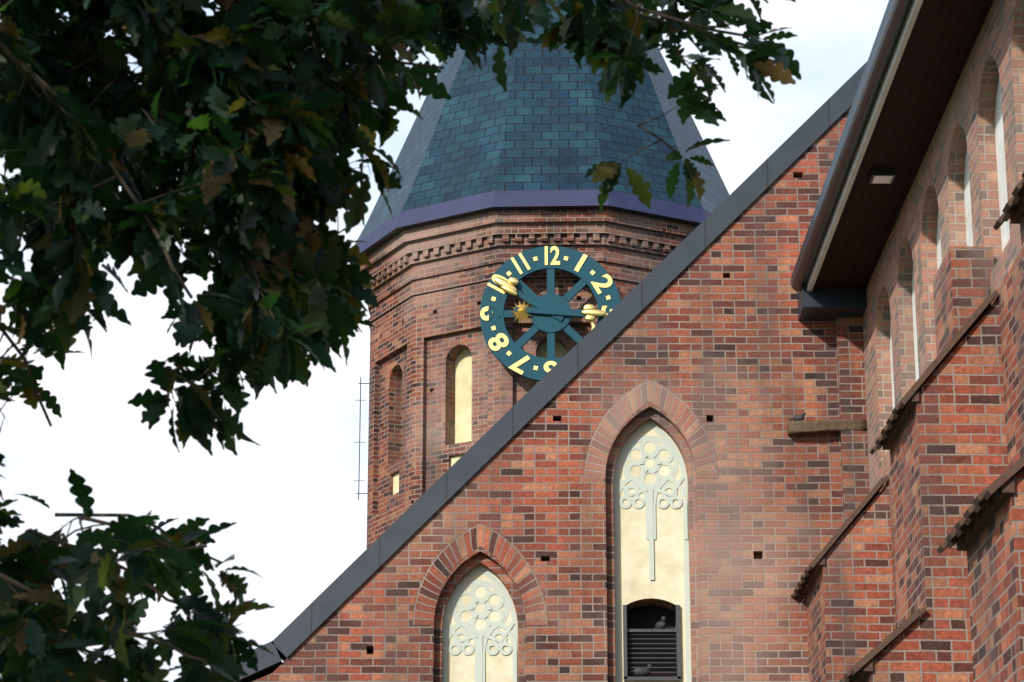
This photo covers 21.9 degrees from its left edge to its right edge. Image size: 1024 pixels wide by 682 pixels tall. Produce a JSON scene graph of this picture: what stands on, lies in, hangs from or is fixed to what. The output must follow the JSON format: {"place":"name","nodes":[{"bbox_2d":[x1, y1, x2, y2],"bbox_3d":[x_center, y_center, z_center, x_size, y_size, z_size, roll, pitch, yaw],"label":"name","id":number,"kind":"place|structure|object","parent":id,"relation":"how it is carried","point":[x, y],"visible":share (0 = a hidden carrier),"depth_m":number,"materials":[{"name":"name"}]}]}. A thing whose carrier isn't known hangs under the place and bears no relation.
{"place":"outdoors","nodes":[
{"label":"outdoors","id":0,"kind":"place"},
{"bbox_2d":[0,0,800,681],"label":"oak","id":1,"kind":"object","parent":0,"point":[252,192],"depth_m":6.98,"materials":[{"name":"green plant"}]},
{"bbox_2d":[0,0,888,681],"label":"sky","id":2,"kind":"structure","parent":0,"point":[295,507],"materials":[{"name":"white"}]},
{"bbox_2d":[367,246,665,547],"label":"brick tower","id":3,"kind":"structure","parent":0,"point":[420,343],"depth_m":58.01,"materials":[{"name":"red brick"}]},
{"bbox_2d":[353,377,368,499],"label":"antenna","id":4,"kind":"object","parent":3,"relation":"attached to","point":[359,442],"visible":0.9,"depth_m":60.19,"materials":[{"name":"grey metal"}]},
{"bbox_2d":[393,342,566,494],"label":"tower niche plaster","id":5,"kind":"object","parent":3,"relation":"attached to","point":[463,400],"visible":0.15,"depth_m":57.87,"materials":[{"name":"beige paint"}]},
{"bbox_2d":[350,205,700,264],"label":"eave soffit","id":6,"kind":"structure","parent":3,"relation":"attached to","point":[383,240],"depth_m":58.10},
{"bbox_2d":[360,209,697,327],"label":"tower cornice","id":7,"kind":"structure","parent":3,"relation":"attached to","point":[397,255],"depth_m":58.03,"materials":[{"name":"brown brick"}]},
{"bbox_2d":[355,0,728,243],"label":"tower roof","id":8,"kind":"structure","parent":3,"relation":"on","point":[552,120],"depth_m":59.59,"materials":[{"name":"blue tile"}]},
{"bbox_2d":[355,189,710,252],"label":"roof eave band","id":9,"kind":"object","parent":8,"relation":"attached to","point":[512,198],"visible":0.31,"depth_m":57.99,"materials":[{"name":"metal"}]},
{"bbox_2d":[480,246,620,380],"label":"clock face","id":10,"kind":"object","parent":3,"relation":"attached to","point":[551,312],"visible":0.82,"depth_m":56.91},
{"bbox_2d":[480,246,611,374],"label":"clock numerals","id":11,"kind":"object","parent":10,"relation":"attached to","point":[590,312],"visible":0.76,"depth_m":56.88,"materials":[{"name":"yellow metal"}]},
{"label":"ground","id":12,"kind":"structure","parent":0,"visible":0},
{"bbox_2d":[252,107,850,681],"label":"gable","id":13,"kind":"structure","parent":12,"relation":"on","point":[728,347],"depth_m":36.03,"materials":[{"name":"brick"}]},
{"bbox_2d":[412,523,547,624],"bbox_3d":[-0.430,3.141,35.704,1.820,1.409,0.001,0,-18,0],"label":"brick arch","id":14,"kind":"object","parent":13,"relation":"attached to","point":[503,550],"visible":1,"depth_m":35.71,"materials":[{"name":"brick"}]},
{"bbox_2d":[442,564,517,681],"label":"plaster","id":15,"kind":"object","parent":13,"relation":"attached to","point":[461,666],"visible":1,"depth_m":35.65,"materials":[{"name":"beige paint"}]},
{"bbox_2d":[210,62,866,681],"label":"gable roof edge","id":16,"kind":"object","parent":13,"relation":"on","point":[524,410],"visible":0.71,"depth_m":36.45,"materials":[{"name":"grey metal"}]},
{"bbox_2d":[443,423,690,681],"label":"window tracery","id":17,"kind":"object","parent":13,"relation":"attached to","point":[501,592],"visible":1,"depth_m":35.94,"materials":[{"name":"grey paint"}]},
{"bbox_2d":[584,379,717,477],"bbox_3d":[1.900,1.199,36.316,1.830,1.418,0.001,0,-18,0],"label":"brick arch","id":18,"kind":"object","parent":13,"relation":"attached to","point":[671,404],"visible":1,"depth_m":36.32,"materials":[{"name":"brick"}]},
{"bbox_2d":[623,605,680,680],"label":"louvre","id":19,"kind":"object","parent":13,"relation":"on","point":[645,643],"visible":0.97,"depth_m":35.74,"materials":[{"name":"black"}]},
{"bbox_2d":[627,664,653,676],"bbox_3d":[1.728,4.441,35.642,0.387,0.194,0.135,2,-18,-5],"label":"pigeon","id":20,"kind":"object","parent":19,"relation":"on","point":[641,671],"visible":1,"depth_m":35.59,"materials":[{"name":"grey"}]},
{"bbox_2d":[654,616,665,628],"bbox_3d":[2.012,3.864,35.974,0.135,0.194,0.387,6,-19,-19],"label":"pigeon","id":21,"kind":"object","parent":19,"relation":"on","point":[660,624],"visible":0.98,"depth_m":35.86,"materials":[{"name":"grey"}]},
{"bbox_2d":[613,420,691,681],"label":"plaster","id":22,"kind":"object","parent":13,"relation":"attached to","point":[667,583],"visible":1,"depth_m":36.08,"materials":[{"name":"beige paint"}]},
{"bbox_2d":[787,419,866,434],"bbox_3d":[4.315,1.176,36.224,1.070,0.189,0.219,-1,-14,0],"label":"stone ledge","id":23,"kind":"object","parent":13,"relation":"attached to","point":[802,427],"depth_m":36.14,"materials":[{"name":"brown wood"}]},
{"bbox_2d":[788,412,804,420],"bbox_3d":[3.916,1.048,36.269,0.258,0.129,0.090,-6,-19,19],"label":"pigeon","id":24,"kind":"object","parent":23,"relation":"on","point":[798,417],"visible":1,"depth_m":36.23,"materials":[{"name":"grey"}]},
{"bbox_2d":[791,0,892,286],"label":"roof edge","id":25,"kind":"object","parent":13,"relation":"attached to","point":[874,47],"depth_m":31.65,"materials":[{"name":"metal"}]},
{"bbox_2d":[836,317,869,523],"bbox_3d":[4.675,1.283,36.210,0.350,3.330,0.160,0,-18,0],"label":"corner pilaster","id":26,"kind":"object","parent":13,"relation":"attached to","point":[852,405],"visible":0.64,"depth_m":36.24,"materials":[{"name":"brick"}]},
{"bbox_2d":[806,482,894,681],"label":"buttress","id":27,"kind":"structure","parent":12,"relation":"on","point":[850,609],"depth_m":33.84,"materials":[{"name":"brick"}]},
{"bbox_2d":[791,475,887,597],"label":"buttress tiles","id":28,"kind":"object","parent":27,"relation":"on","point":[810,574],"visible":0.83,"depth_m":34.18,"materials":[{"name":"tile"}]},
{"bbox_2d":[863,246,1007,681],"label":"buttress","id":29,"kind":"structure","parent":12,"relation":"on","point":[948,457],"depth_m":26.66,"materials":[{"name":"brick"}]},
{"bbox_2d":[839,290,997,681],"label":"buttress tiles","id":30,"kind":"object","parent":29,"relation":"on","point":[861,670],"visible":0.75,"depth_m":26.86,"materials":[{"name":"tile"}]},
{"bbox_2d":[879,250,1023,628],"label":"buttress side","id":31,"kind":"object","parent":12,"relation":"on","point":[1009,297],"depth_m":26.36,"materials":[{"name":"brick"}]},
{"bbox_2d":[862,0,1023,490],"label":"choir wall","id":32,"kind":"structure","parent":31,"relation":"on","point":[967,122],"depth_m":30.16,"materials":[{"name":"brick"}]},
{"bbox_2d":[797,283,865,320],"bbox_3d":[4.415,-0.646,36.577,0.870,0.570,0.620,0,-18,0],"label":"eave end box","id":33,"kind":"object","parent":32,"relation":"attached to","point":[824,304],"visible":0.64,"depth_m":36.26,"materials":[{"name":"metal"}]},
{"bbox_2d":[813,0,993,287],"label":"soffit","id":34,"kind":"structure","parent":32,"relation":"attached to","point":[944,34],"depth_m":30.80,"materials":[{"name":"brown wood"}]},
{"bbox_2d":[807,0,922,291],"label":"fascia","id":35,"kind":"structure","parent":34,"relation":"attached to","point":[902,40],"depth_m":30.89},
{"bbox_2d":[792,0,911,290],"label":"gutter","id":36,"kind":"object","parent":35,"relation":"attached to","point":[895,20],"visible":1,"depth_m":31.04,"materials":[{"name":"grey metal"}]},
{"bbox_2d":[869,168,895,183],"bbox_3d":[4.490,-1.999,32.080,0.284,0.094,0.304,0,-18,0],"label":"flood light","id":37,"kind":"object","parent":34,"relation":"attached to","point":[882,175],"visible":1,"depth_m":31.96,"materials":[{"name":"grey"}]},
{"bbox_2d":[890,77,1009,408],"bbox_3d":[5.245,-3.576,22.113,0.001,2.220,27.480,0,-18,-1],"label":"niche plaster","id":38,"kind":"object","parent":32,"relation":"attached to","point":[1001,174],"visible":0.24,"depth_m":29.57,"materials":[{"name":"white paint"}]},
{"bbox_2d":[967,216,1023,681],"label":"buttress","id":39,"kind":"structure","parent":12,"relation":"on","point":[995,556],"depth_m":19.54,"materials":[{"name":"brick"}]},
{"bbox_2d":[936,172,1023,553],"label":"buttress tiles","id":40,"kind":"object","parent":39,"relation":"on","point":[983,509],"visible":0.98,"depth_m":20.00,"materials":[{"name":"tile"}]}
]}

